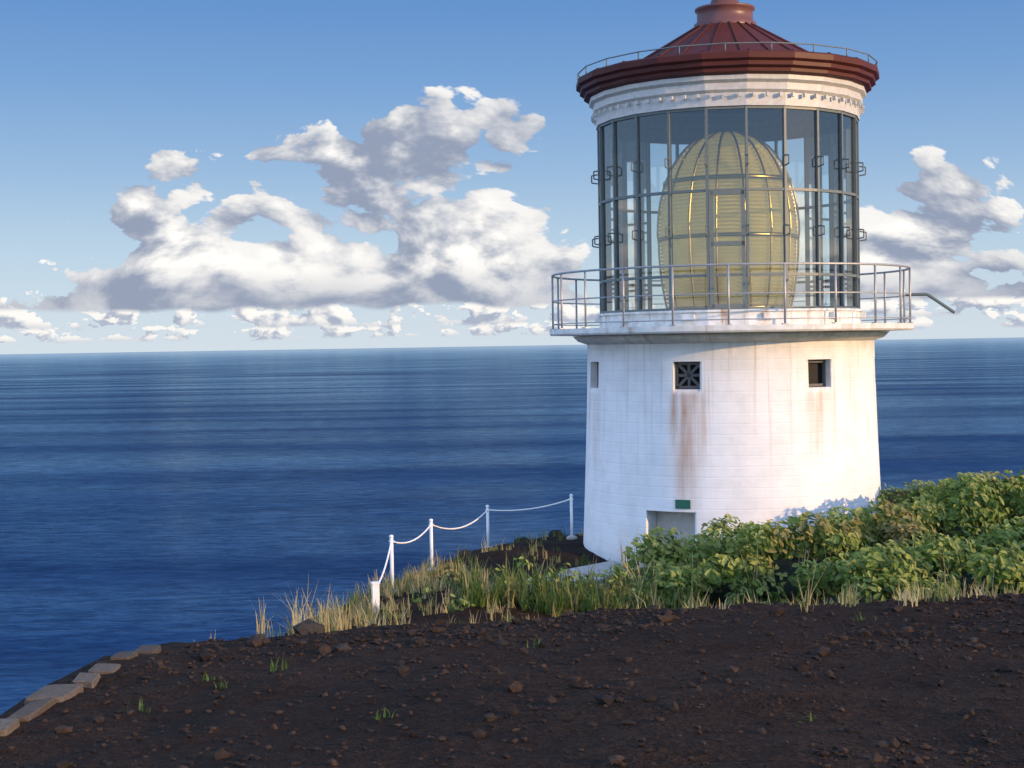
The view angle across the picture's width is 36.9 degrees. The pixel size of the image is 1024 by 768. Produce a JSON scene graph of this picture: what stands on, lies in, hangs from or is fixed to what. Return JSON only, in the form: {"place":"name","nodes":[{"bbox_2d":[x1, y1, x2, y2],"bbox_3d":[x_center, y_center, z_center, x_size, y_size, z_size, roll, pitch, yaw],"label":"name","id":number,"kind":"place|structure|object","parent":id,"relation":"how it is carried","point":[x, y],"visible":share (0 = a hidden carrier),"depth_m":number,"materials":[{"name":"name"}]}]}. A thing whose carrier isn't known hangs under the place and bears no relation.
{"place":"outdoors","nodes":[
{"label":"outdoors","id":0,"kind":"place"},
{"bbox_2d":[0,337,1023,714],"bbox_3d":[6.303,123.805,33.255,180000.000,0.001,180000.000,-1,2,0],"label":"sea","id":1,"kind":"structure","parent":0,"point":[174,497],"depth_m":1601.77,"materials":[{"name":"liquid"}]},
{"bbox_2d":[0,477,1023,767],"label":"terrain","id":2,"kind":"structure","parent":0,"point":[862,701],"depth_m":8.94,"materials":[{"name":"black soil"}]},
{"bbox_2d":[0,645,160,735],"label":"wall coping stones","id":3,"kind":"object","parent":2,"relation":"on","point":[40,701],"depth_m":10.19,"materials":[{"name":"grey stone"}]},
{"bbox_2d":[253,577,411,637],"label":"tall dry tufts","id":4,"kind":"object","parent":2,"relation":"on","point":[294,621],"visible":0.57,"depth_m":13.64,"materials":[{"name":"beige plant"}]},
{"bbox_2d":[370,581,379,612],"bbox_3d":[-1.998,3.148,22.489,0.120,0.500,0.120,-1,2,-17],"label":"fence post","id":5,"kind":"object","parent":2,"relation":"on","point":[374,589],"visible":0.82,"depth_m":22.44,"materials":[{"name":"white metal"}]},
{"bbox_2d":[209,535,560,638],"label":"dry grass","id":6,"kind":"structure","parent":2,"relation":"on","point":[388,590],"depth_m":23.83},
{"bbox_2d":[388,535,396,592],"bbox_3d":[-1.922,2.906,24.584,0.220,0.992,0.209,-1,2,0],"label":"fence post","id":7,"kind":"object","parent":2,"relation":"on","point":[391,562],"visible":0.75,"depth_m":24.56,"materials":[{"name":"white metal"}]},
{"bbox_2d":[379,499,569,581],"bbox_3d":[-1.117,2.643,26.929,1.544,0.438,8.959,0,2,21],"label":"fence rope","id":8,"kind":"object","parent":7,"relation":"attached to","point":[456,528],"visible":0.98,"depth_m":28.14,"materials":[{"name":"white fabric"}]},
{"bbox_2d":[426,519,435,569],"bbox_3d":[-1.423,2.873,27.134,0.220,0.992,0.209,-1,2,0],"label":"fence post","id":9,"kind":"object","parent":2,"relation":"on","point":[431,538],"visible":0.73,"depth_m":27.11,"materials":[{"name":"white metal"}]},
{"bbox_2d":[484,505,490,547],"bbox_3d":[-0.482,2.895,30.706,0.220,0.962,0.209,-1,2,0],"label":"fence post","id":10,"kind":"object","parent":2,"relation":"on","point":[487,526],"visible":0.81,"depth_m":30.68,"materials":[{"name":"white metal"}]},
{"bbox_2d":[127,612,875,723],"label":"green sprouts","id":11,"kind":"object","parent":2,"relation":"on","point":[272,668],"visible":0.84,"depth_m":10.17,"materials":[{"name":"green plant"}]},
{"bbox_2d":[7,593,1023,767],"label":"small stones","id":12,"kind":"object","parent":2,"relation":"on","point":[401,668],"visible":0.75,"depth_m":9.93,"materials":[{"name":"stone"}]},
{"bbox_2d":[407,556,678,612],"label":"weeds","id":13,"kind":"object","parent":2,"relation":"on","point":[460,601],"visible":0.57,"depth_m":23.49,"materials":[{"name":"green plant"}]},
{"bbox_2d":[566,494,576,539],"bbox_3d":[1.195,2.685,30.831,0.220,0.962,0.209,-1,2,0],"label":"fence post","id":14,"kind":"object","parent":2,"relation":"on","point":[571,536],"visible":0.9,"depth_m":30.81,"materials":[{"name":"white metal"}]},
{"bbox_2d":[495,561,650,589],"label":"concrete path","id":15,"kind":"structure","parent":2,"relation":"on","point":[600,567],"depth_m":26.02,"materials":[{"name":"grey concrete"}]},
{"bbox_2d":[323,524,823,631],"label":"grass","id":16,"kind":"structure","parent":2,"relation":"on","point":[491,610],"depth_m":23.74,"materials":[{"name":"green plant"}]},
{"bbox_2d":[449,552,710,615],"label":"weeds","id":17,"kind":"object","parent":2,"relation":"on","point":[521,593],"visible":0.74,"depth_m":22.95,"materials":[{"name":"green plant"}]},
{"bbox_2d":[249,530,978,721],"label":"rocks","id":18,"kind":"object","parent":2,"relation":"on","point":[305,627],"visible":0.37,"depth_m":13.17,"materials":[{"name":"brown stone"}]},
{"bbox_2d":[550,0,955,563],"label":"lighthouse","id":19,"kind":"object","parent":2,"relation":"on","point":[731,380],"visible":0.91,"depth_m":28.04,"materials":[{"name":"paint"}]},
{"bbox_2d":[597,500,1022,608],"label":"dry grass in shrubs","id":20,"kind":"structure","parent":2,"relation":"on","point":[810,601],"depth_m":22.69,"materials":[{"name":"green plant"}]},
{"bbox_2d":[604,469,1023,608],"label":"shrubs","id":21,"kind":"object","parent":2,"relation":"on","point":[876,557],"visible":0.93,"depth_m":23.40,"materials":[{"name":"green plant"}]},
{"bbox_2d":[0,0,1023,353],"label":"sky","id":22,"kind":"structure","parent":0,"point":[176,175],"materials":[{"name":"blue"}]},
{"bbox_2d":[620,571,1020,611],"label":"dry grass","id":23,"kind":"structure","parent":0,"point":[851,599],"depth_m":12.83,"materials":[{"name":"green plant"}]}
]}

